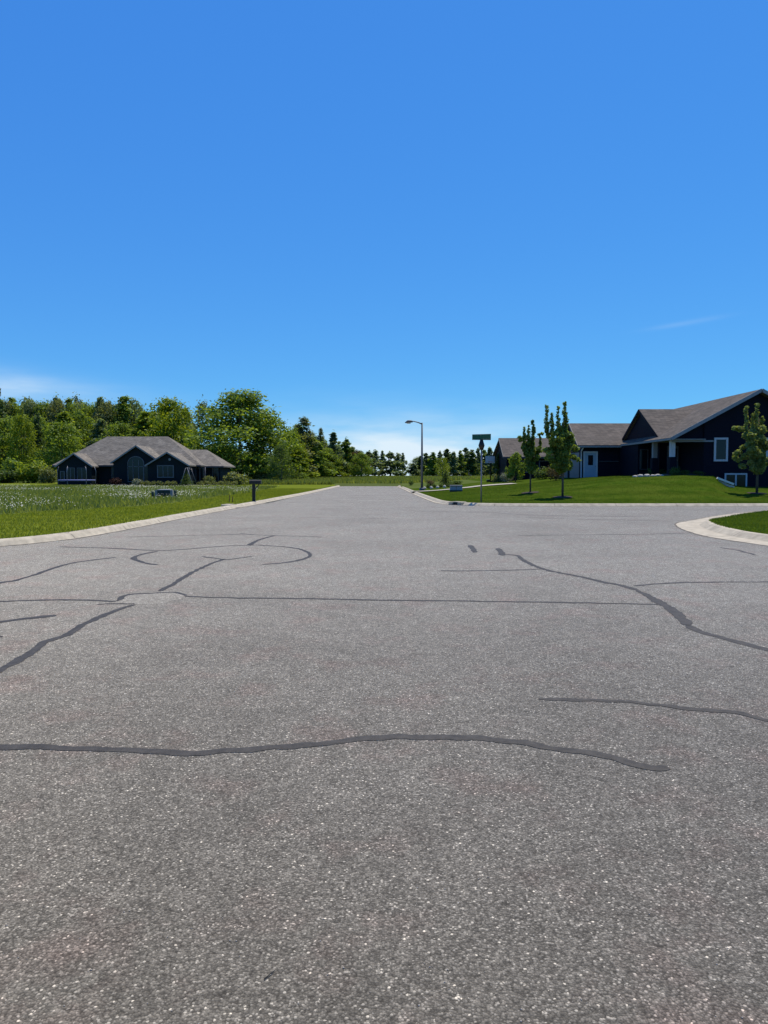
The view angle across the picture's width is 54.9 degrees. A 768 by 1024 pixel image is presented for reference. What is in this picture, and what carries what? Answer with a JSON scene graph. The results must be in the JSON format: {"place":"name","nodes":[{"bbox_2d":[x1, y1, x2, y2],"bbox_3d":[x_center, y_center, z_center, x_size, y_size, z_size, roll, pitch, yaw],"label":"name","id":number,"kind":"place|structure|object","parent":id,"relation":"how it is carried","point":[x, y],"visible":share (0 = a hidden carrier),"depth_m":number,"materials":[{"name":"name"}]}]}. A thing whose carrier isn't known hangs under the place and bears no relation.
{"place":"outdoors","nodes":[
{"label":"outdoors","id":0,"kind":"place"},
{"bbox_2d":[222,474,492,484],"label":"field grass","id":1,"kind":"structure","parent":0,"point":[331,480],"depth_m":108.02,"materials":[{"name":"green plant"}]},
{"bbox_2d":[0,486,767,1023],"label":"road","id":2,"kind":"structure","parent":0,"point":[452,684],"depth_m":3.79,"materials":[{"name":"grey asphalt"}]},
{"bbox_2d":[0,485,339,546],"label":"kerb","id":3,"kind":"structure","parent":2,"relation":"on","point":[72,534],"depth_m":20.87,"materials":[{"name":"concrete"}]},
{"bbox_2d":[397,485,767,506],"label":"kerb","id":4,"kind":"structure","parent":2,"relation":"on","point":[430,498],"depth_m":36.32,"materials":[{"name":"concrete"}]},
{"bbox_2d":[674,510,767,545],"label":"kerb","id":5,"kind":"structure","parent":2,"relation":"on","point":[705,527],"depth_m":19.12,"materials":[{"name":"concrete"}]},
{"bbox_2d":[0,475,767,538],"bbox_3d":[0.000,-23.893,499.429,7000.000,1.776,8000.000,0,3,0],"label":"ground","id":6,"kind":"structure","parent":0,"point":[476,482],"depth_m":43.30,"materials":[{"name":"green plant"}]},
{"bbox_2d":[0,388,8,469],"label":"spruce tree","id":7,"kind":"object","parent":6,"relation":"on","point":[2,412],"visible":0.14,"depth_m":136.96,"materials":[{"name":"green plant"}]},
{"bbox_2d":[1,397,15,451],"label":"broadleaf tree","id":8,"kind":"object","parent":6,"relation":"on","point":[6,404],"visible":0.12,"depth_m":141.94,"materials":[{"name":"green plant"}]},
{"bbox_2d":[0,468,19,482],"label":"shrub","id":9,"kind":"object","parent":6,"relation":"on","point":[6,476],"visible":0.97,"depth_m":101.76,"materials":[{"name":"green plant"}]},
{"bbox_2d":[0,416,26,467],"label":"broadleaf tree","id":10,"kind":"object","parent":6,"relation":"on","point":[5,423],"visible":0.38,"depth_m":128.84,"materials":[{"name":"green plant"}]},
{"bbox_2d":[0,456,27,482],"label":"shrub","id":11,"kind":"object","parent":6,"relation":"on","point":[9,465],"visible":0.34,"depth_m":104.63,"materials":[{"name":"green plant"}]},
{"bbox_2d":[4,401,30,424],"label":"broadleaf tree","id":12,"kind":"object","parent":6,"relation":"on","point":[18,408],"visible":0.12,"depth_m":142.94,"materials":[{"name":"green plant"}]},
{"bbox_2d":[0,413,41,463],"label":"broadleaf tree","id":13,"kind":"object","parent":6,"relation":"on","point":[23,457],"visible":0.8,"depth_m":122.86,"materials":[{"name":"green plant"}]},
{"bbox_2d":[16,398,41,425],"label":"broadleaf tree","id":14,"kind":"object","parent":6,"relation":"on","point":[28,406],"visible":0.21,"depth_m":144.33,"materials":[{"name":"green plant"}]},
{"bbox_2d":[15,457,51,482],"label":"shrub","id":15,"kind":"object","parent":6,"relation":"on","point":[30,473],"visible":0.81,"depth_m":102.78,"materials":[{"name":"green plant"}]},
{"bbox_2d":[28,404,52,469],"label":"spruce tree","id":16,"kind":"object","parent":6,"relation":"on","point":[39,431],"visible":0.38,"depth_m":127.23,"materials":[{"name":"green plant"}]},
{"bbox_2d":[28,398,55,473],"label":"broadleaf tree","id":17,"kind":"object","parent":6,"relation":"on","point":[43,405],"visible":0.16,"depth_m":144.02,"materials":[{"name":"green plant"}]},
{"bbox_2d":[30,415,53,450],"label":"broadleaf tree","id":18,"kind":"object","parent":6,"relation":"on","point":[43,422],"visible":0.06,"depth_m":138.21,"materials":[{"name":"green plant"}]},
{"bbox_2d":[36,466,56,482],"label":"shrub","id":19,"kind":"object","parent":6,"relation":"on","point":[49,476],"visible":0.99,"depth_m":101.36,"materials":[{"name":"green plant"}]},
{"bbox_2d":[42,396,67,430],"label":"broadleaf tree","id":20,"kind":"object","parent":6,"relation":"on","point":[57,406],"visible":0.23,"depth_m":142.23,"materials":[{"name":"green plant"}]},
{"bbox_2d":[30,418,88,472],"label":"broadleaf tree","id":21,"kind":"object","parent":6,"relation":"on","point":[59,442],"visible":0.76,"depth_m":118.34,"materials":[{"name":"green plant"}]},
{"bbox_2d":[45,411,85,470],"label":"broadleaf tree","id":22,"kind":"object","parent":6,"relation":"on","point":[64,416],"visible":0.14,"depth_m":131.43,"materials":[{"name":"green plant"}]},
{"bbox_2d":[54,403,83,439],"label":"broadleaf tree","id":23,"kind":"object","parent":6,"relation":"on","point":[69,408],"visible":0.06,"depth_m":143.00,"materials":[{"name":"green plant"}]},
{"bbox_2d":[57,466,95,484],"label":"trampoline","id":24,"kind":"object","parent":6,"relation":"on","point":[67,480],"visible":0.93,"depth_m":87.31,"materials":[{"name":"blue"}]},
{"bbox_2d":[70,410,96,444],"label":"broadleaf tree","id":25,"kind":"object","parent":6,"relation":"on","point":[79,420],"visible":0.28,"depth_m":136.78,"materials":[{"name":"green plant"}]},
{"bbox_2d":[79,402,96,437],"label":"broadleaf tree","id":26,"kind":"object","parent":6,"relation":"on","point":[89,411],"visible":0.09,"depth_m":146.25,"materials":[{"name":"green plant"}]},
{"bbox_2d":[81,418,109,447],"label":"broadleaf tree","id":27,"kind":"object","parent":6,"relation":"on","point":[98,430],"visible":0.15,"depth_m":133.16,"materials":[{"name":"green plant"}]},
{"bbox_2d":[90,397,103,420],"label":"broadleaf tree","id":28,"kind":"object","parent":6,"relation":"on","point":[99,400],"visible":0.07,"depth_m":144.80,"materials":[{"name":"green plant"}]},
{"bbox_2d":[87,398,122,435],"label":"broadleaf tree","id":29,"kind":"object","parent":6,"relation":"on","point":[103,409],"visible":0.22,"depth_m":142.00,"materials":[{"name":"green plant"}]},
{"bbox_2d":[92,420,137,443],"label":"broadleaf tree","id":30,"kind":"object","parent":6,"relation":"on","point":[122,429],"visible":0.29,"depth_m":130.19,"materials":[{"name":"green plant"}]},
{"bbox_2d":[104,405,133,436],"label":"broadleaf tree","id":31,"kind":"object","parent":6,"relation":"on","point":[115,408],"visible":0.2,"depth_m":143.05,"materials":[{"name":"green plant"}]},
{"bbox_2d":[110,395,134,430],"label":"broadleaf tree","id":32,"kind":"object","parent":6,"relation":"on","point":[126,408],"visible":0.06,"depth_m":144.31,"materials":[{"name":"green plant"}]},
{"bbox_2d":[0,484,246,506],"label":"clover flowers","id":33,"kind":"object","parent":6,"relation":"on","point":[108,490],"visible":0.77,"depth_m":54.92,"materials":[{"name":"white plant"}]},
{"bbox_2d":[118,398,144,425],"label":"broadleaf tree","id":34,"kind":"object","parent":6,"relation":"on","point":[134,406],"visible":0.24,"depth_m":146.16,"materials":[{"name":"green plant"}]},
{"bbox_2d":[0,484,276,513],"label":"meadow grass","id":35,"kind":"structure","parent":6,"relation":"on","point":[85,496],"depth_m":46.47,"materials":[{"name":"green plant"}]},
{"bbox_2d":[130,411,156,436],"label":"broadleaf tree","id":36,"kind":"object","parent":6,"relation":"on","point":[141,421],"visible":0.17,"depth_m":132.83,"materials":[{"name":"green plant"}]},
{"bbox_2d":[52,437,234,484],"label":"bungalow","id":37,"kind":"object","parent":6,"relation":"on","point":[127,460],"visible":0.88,"depth_m":93.65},
{"bbox_2d":[66,468,74,479],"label":"window","id":38,"kind":"structure","parent":37,"relation":"in","point":[71,471],"depth_m":92.64,"materials":[{"name":"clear glass"}]},
{"bbox_2d":[77,468,86,479],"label":"window","id":39,"kind":"structure","parent":37,"relation":"in","point":[81,472],"depth_m":92.67,"materials":[{"name":"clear glass"}]},
{"bbox_2d":[127,456,147,481],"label":"arched window","id":40,"kind":"structure","parent":37,"relation":"in","point":[135,465],"depth_m":92.33,"materials":[{"name":"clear glass"}]},
{"bbox_2d":[157,465,173,477],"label":"window","id":41,"kind":"structure","parent":37,"relation":"in","point":[163,471],"depth_m":91.34,"materials":[{"name":"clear glass"}]},
{"bbox_2d":[196,468,203,480],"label":"window","id":42,"kind":"structure","parent":37,"relation":"in","point":[199,471],"depth_m":95.00,"materials":[{"name":"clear glass"}]},
{"bbox_2d":[155,489,173,496],"bbox_3d":[-13.242,-1.113,44.749,1.057,0.541,0.700,0,3,0],"label":"utility box","id":43,"kind":"object","parent":6,"relation":"on","point":[162,492],"visible":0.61,"depth_m":44.45,"materials":[{"name":"black paint"}]},
{"bbox_2d":[136,395,200,449],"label":"maple tree","id":44,"kind":"object","parent":6,"relation":"on","point":[179,413],"visible":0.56,"depth_m":129.73,"materials":[{"name":"green plant"}]},
{"bbox_2d":[174,420,196,448],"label":"broadleaf tree","id":45,"kind":"object","parent":6,"relation":"on","point":[185,431],"visible":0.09,"depth_m":142.67,"materials":[{"name":"green plant"}]},
{"bbox_2d":[181,473,194,485],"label":"cone shrub","id":46,"kind":"object","parent":6,"relation":"on","point":[186,482],"visible":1,"depth_m":89.29,"materials":[{"name":"green plant"}]},
{"bbox_2d":[190,394,209,448],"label":"twiggy tree","id":47,"kind":"object","parent":6,"relation":"on","point":[204,404],"visible":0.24,"depth_m":138.83,"materials":[{"name":"green plant"}]},
{"bbox_2d":[207,440,236,471],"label":"broadleaf tree","id":48,"kind":"object","parent":6,"relation":"on","point":[231,456],"visible":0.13,"depth_m":114.99,"materials":[{"name":"green plant"}]},
{"bbox_2d":[222,471,247,484],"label":"arching shrub","id":49,"kind":"object","parent":6,"relation":"on","point":[232,477],"visible":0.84,"depth_m":95.55,"materials":[{"name":"green plant"}]},
{"bbox_2d":[178,388,292,476],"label":"oak tree","id":50,"kind":"object","parent":6,"relation":"on","point":[239,407],"visible":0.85,"depth_m":117.30,"materials":[{"name":"green plant"}]},
{"bbox_2d":[249,480,260,500],"bbox_3d":[-6.865,-1.095,39.503,0.620,1.266,0.320,0,3,-6],"label":"mailbox","id":51,"kind":"object","parent":6,"relation":"on","point":[254,482],"visible":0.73,"depth_m":39.40,"materials":[{"name":"black paint"}]},
{"bbox_2d":[251,470,272,479],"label":"shrub","id":52,"kind":"object","parent":6,"relation":"on","point":[267,476],"visible":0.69,"depth_m":117.34,"materials":[{"name":"green plant"}]},
{"bbox_2d":[241,418,303,478],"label":"broadleaf tree","id":53,"kind":"object","parent":6,"relation":"on","point":[285,435],"visible":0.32,"depth_m":122.16,"materials":[{"name":"green plant"}]},
{"bbox_2d":[264,442,296,480],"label":"ornamental tree","id":54,"kind":"object","parent":6,"relation":"on","point":[279,449],"visible":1,"depth_m":103.37,"materials":[{"name":"green plant"}]},
{"bbox_2d":[280,427,309,475],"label":"broadleaf tree","id":55,"kind":"object","parent":6,"relation":"on","point":[300,451],"visible":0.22,"depth_m":128.63,"materials":[{"name":"green plant"}]},
{"bbox_2d":[289,472,309,478],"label":"shrub","id":56,"kind":"object","parent":6,"relation":"on","point":[301,475],"visible":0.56,"depth_m":124.16,"materials":[{"name":"green plant"}]},
{"bbox_2d":[284,447,319,477],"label":"young tree","id":57,"kind":"object","parent":6,"relation":"on","point":[302,461],"visible":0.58,"depth_m":128.06,"materials":[{"name":"green plant"}]},
{"bbox_2d":[289,416,324,473],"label":"ragged tree","id":58,"kind":"object","parent":6,"relation":"on","point":[305,437],"visible":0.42,"depth_m":138.88,"materials":[{"name":"green plant"}]},
{"bbox_2d":[316,428,328,475],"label":"spire tree","id":59,"kind":"object","parent":6,"relation":"on","point":[319,437],"visible":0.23,"depth_m":149.18,"materials":[{"name":"green plant"}]},
{"bbox_2d":[308,436,337,476],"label":"broadleaf tree","id":60,"kind":"object","parent":6,"relation":"on","point":[319,453],"visible":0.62,"depth_m":140.50,"materials":[{"name":"green plant"}]},
{"bbox_2d":[321,447,343,475],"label":"young tree","id":61,"kind":"object","parent":6,"relation":"on","point":[330,450],"visible":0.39,"depth_m":148.05,"materials":[{"name":"green plant"}]},
{"bbox_2d":[324,454,348,476],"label":"young tree","id":62,"kind":"object","parent":6,"relation":"on","point":[340,469],"visible":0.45,"depth_m":148.43,"materials":[{"name":"green plant"}]},
{"bbox_2d":[327,429,348,476],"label":"spire tree","id":63,"kind":"object","parent":6,"relation":"on","point":[333,442],"visible":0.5,"depth_m":150.94,"materials":[{"name":"green plant"}]},
{"bbox_2d":[339,437,360,476],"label":"tree","id":64,"kind":"object","parent":6,"relation":"on","point":[346,449],"visible":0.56,"depth_m":154.85,"materials":[{"name":"green plant"}]},
{"bbox_2d":[347,452,375,476],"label":"young tree","id":65,"kind":"object","parent":6,"relation":"on","point":[361,458],"visible":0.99,"depth_m":150.17,"materials":[{"name":"green plant"}]},
{"bbox_2d":[365,450,379,475],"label":"thin tree","id":66,"kind":"object","parent":6,"relation":"on","point":[370,455],"visible":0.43,"depth_m":181.10,"materials":[{"name":"green plant"}]},
{"bbox_2d":[369,449,387,475],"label":"thin tree","id":67,"kind":"object","parent":6,"relation":"on","point":[376,455],"visible":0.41,"depth_m":184.18,"materials":[{"name":"green plant"}]},
{"bbox_2d":[378,451,401,475],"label":"thin tree","id":68,"kind":"object","parent":6,"relation":"on","point":[391,456],"visible":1,"depth_m":181.03,"materials":[{"name":"green plant"}]},
{"bbox_2d":[391,452,406,475],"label":"thin tree","id":69,"kind":"object","parent":6,"relation":"on","point":[398,456],"visible":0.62,"depth_m":184.23,"materials":[{"name":"green plant"}]},
{"bbox_2d":[404,463,420,475],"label":"thin tree","id":70,"kind":"object","parent":6,"relation":"on","point":[413,469],"visible":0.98,"depth_m":184.38,"materials":[{"name":"green plant"}]},
{"bbox_2d":[405,420,424,490],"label":"street lamp","id":71,"kind":"object","parent":6,"relation":"on","point":[410,422],"visible":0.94,"depth_m":67.34,"materials":[{"name":"grey metal"}]},
{"bbox_2d":[410,456,425,475],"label":"thin tree","id":72,"kind":"object","parent":6,"relation":"on","point":[419,464],"visible":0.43,"depth_m":188.22,"materials":[{"name":"green plant"}]},
{"bbox_2d":[423,452,444,475],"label":"thin tree","id":73,"kind":"object","parent":6,"relation":"on","point":[431,467],"visible":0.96,"depth_m":183.89,"materials":[{"name":"green plant"}]},
{"bbox_2d":[436,450,448,475],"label":"thin tree","id":74,"kind":"object","parent":6,"relation":"on","point":[440,455],"visible":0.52,"depth_m":188.14,"materials":[{"name":"green plant"}]},
{"bbox_2d":[434,457,451,476],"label":"broadleaf tree","id":75,"kind":"object","parent":6,"relation":"on","point":[443,465],"visible":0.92,"depth_m":149.56,"materials":[{"name":"green plant"}]},
{"bbox_2d":[439,470,453,484],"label":"cone shrub","id":76,"kind":"object","parent":6,"relation":"on","point":[444,480],"visible":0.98,"depth_m":79.68,"materials":[{"name":"green plant"}]},
{"bbox_2d":[441,449,458,475],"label":"thin tree","id":77,"kind":"object","parent":6,"relation":"on","point":[446,454],"visible":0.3,"depth_m":191.92,"materials":[{"name":"green plant"}]},
{"bbox_2d":[446,451,464,475],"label":"thin tree","id":78,"kind":"object","parent":6,"relation":"on","point":[454,463],"visible":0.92,"depth_m":183.96,"materials":[{"name":"green plant"}]},
{"bbox_2d":[449,485,462,491],"bbox_3d":[5.451,-1.790,55.930,0.972,0.503,0.540,0,3,0],"label":"utility cabinet","id":79,"kind":"object","parent":6,"relation":"on","point":[455,488],"visible":0.9,"depth_m":55.71,"materials":[{"name":"metal"}]},
{"bbox_2d":[454,450,467,475],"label":"thin tree","id":80,"kind":"object","parent":6,"relation":"on","point":[462,464],"visible":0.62,"depth_m":188.15,"materials":[{"name":"green plant"}]},
{"bbox_2d":[460,447,469,473],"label":"thin tree","id":81,"kind":"object","parent":6,"relation":"on","point":[466,455],"visible":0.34,"depth_m":191.86,"materials":[{"name":"green plant"}]},
{"bbox_2d":[464,450,480,475],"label":"conifer tree","id":82,"kind":"object","parent":6,"relation":"on","point":[471,465],"visible":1,"depth_m":183.94,"materials":[{"name":"green plant"}]},
{"bbox_2d":[473,448,486,475],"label":"thin tree","id":83,"kind":"object","parent":6,"relation":"on","point":[478,454],"visible":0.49,"depth_m":188.25,"materials":[{"name":"green plant"}]},
{"bbox_2d":[472,434,490,501],"bbox_3d":[5.007,-2.200,38.039,0.948,3.596,0.363,0,3,8],"label":"street sign","id":84,"kind":"object","parent":6,"relation":"on","point":[481,438],"visible":0.96,"depth_m":37.92,"materials":[{"name":"metal"}]},
{"bbox_2d":[482,448,494,474],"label":"thin tree","id":85,"kind":"object","parent":6,"relation":"on","point":[489,452],"visible":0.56,"depth_m":184.37,"materials":[{"name":"green plant"}]},
{"bbox_2d":[485,456,494,481],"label":"basketball hoop","id":86,"kind":"object","parent":6,"relation":"on","point":[490,459],"visible":0.88,"depth_m":76.81,"materials":[{"name":"black paint"}]},
{"bbox_2d":[491,453,499,479],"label":"tree","id":87,"kind":"object","parent":6,"relation":"on","point":[496,464],"visible":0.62,"depth_m":77.69,"materials":[{"name":"green plant"}]},
{"bbox_2d":[504,451,525,481],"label":"tree","id":88,"kind":"object","parent":6,"relation":"on","point":[515,459],"visible":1,"depth_m":68.59,"materials":[{"name":"green plant"}]},
{"bbox_2d":[492,438,554,480],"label":"house","id":89,"kind":"structure","parent":6,"relation":"on","point":[505,448],"depth_m":74.58,"materials":[{"name":"grey"}]},
{"bbox_2d":[539,460,551,469],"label":"window","id":90,"kind":"structure","parent":89,"relation":"in","point":[542,463],"depth_m":72.98,"materials":[{"name":"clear glass"}]},
{"bbox_2d":[517,419,543,491],"bbox_3d":[8.853,-3.359,44.618,1.655,4.496,0.990,0,3,0],"label":"young maple","id":91,"kind":"object","parent":6,"relation":"on","point":[530,452],"visible":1,"depth_m":44.46,"materials":[{"name":"green plant"}]},
{"bbox_2d":[532,466,554,479],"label":"shrub","id":92,"kind":"object","parent":6,"relation":"on","point":[541,473],"visible":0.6,"depth_m":67.64,"materials":[{"name":"green plant"}]},
{"bbox_2d":[544,465,561,480],"bbox_3d":[13.855,-3.204,59.915,1.721,1.605,1.348,0,3,1],"label":"shrub","id":93,"kind":"object","parent":6,"relation":"on","point":[555,475],"visible":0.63,"depth_m":59.87,"materials":[{"name":"green plant"}]},
{"bbox_2d":[542,401,581,496],"bbox_3d":[9.895,-3.481,41.393,2.559,5.407,1.667,-1,3,-25],"label":"young maple","id":94,"kind":"object","parent":6,"relation":"on","point":[560,448],"visible":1,"depth_m":41.11,"materials":[{"name":"green plant"}]},
{"bbox_2d":[423,475,767,502],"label":"corner lawn grass","id":95,"kind":"structure","parent":6,"relation":"on","point":[555,482],"depth_m":43.73,"materials":[{"name":"green plant"}]},
{"bbox_2d":[559,389,767,486],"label":"ranch house","id":96,"kind":"structure","parent":6,"relation":"on","point":[703,437],"depth_m":52.87,"materials":[{"name":"blue"}]},
{"bbox_2d":[569,452,579,477],"bbox_3d":[15.972,-3.800,61.988,0.095,2.300,3.000,0,3,0],"label":"garage door","id":97,"kind":"structure","parent":96,"relation":"in","point":[575,472],"depth_m":61.56,"materials":[{"name":"white metal"}]},
{"bbox_2d":[583,451,597,476],"bbox_3d":[16.700,-3.814,59.830,1.160,2.180,0.110,0,3,0],"label":"side door","id":98,"kind":"structure","parent":96,"relation":"in","point":[590,458],"depth_m":59.82,"materials":[{"name":"paint"}]},
{"bbox_2d":[640,449,648,469],"bbox_3d":[19.450,-3.924,55.349,0.620,1.520,0.110,0,3,0],"label":"window","id":99,"kind":"structure","parent":96,"relation":"in","point":[643,452],"depth_m":55.32,"materials":[{"name":"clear glass"}]},
{"bbox_2d":[667,446,678,467],"bbox_3d":[20.850,-3.763,53.400,0.800,2.030,0.160,0,3,0],"label":"front door","id":100,"kind":"structure","parent":96,"relation":"in","point":[676,447],"depth_m":53.36,"materials":[{"name":"black glass"}]},
{"bbox_2d":[713,438,727,460],"bbox_3d":[22.465,-4.169,49.340,0.930,1.580,0.110,0,3,0],"label":"window","id":101,"kind":"structure","parent":96,"relation":"in","point":[720,444],"depth_m":49.31,"materials":[{"name":"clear glass"}]},
{"bbox_2d":[724,473,746,486],"bbox_3d":[23.500,-2.102,49.441,1.500,0.980,0.110,0,3,0],"label":"window","id":102,"kind":"structure","parent":96,"relation":"in","point":[740,479],"depth_m":49.42,"materials":[{"name":"white glass"}]},
{"bbox_2d":[709,510,767,533],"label":"lawn grass","id":103,"kind":"structure","parent":6,"relation":"on","point":[758,522],"depth_m":21.68,"materials":[{"name":"green plant"}]},
{"bbox_2d":[731,403,767,492],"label":"young maple","id":104,"kind":"object","parent":6,"relation":"on","point":[756,444],"visible":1,"depth_m":42.97,"materials":[{"name":"green plant"}]},
{"bbox_2d":[0,0,767,475],"label":"sky","id":105,"kind":"structure","parent":0,"point":[459,219],"materials":[{"name":"blue"}]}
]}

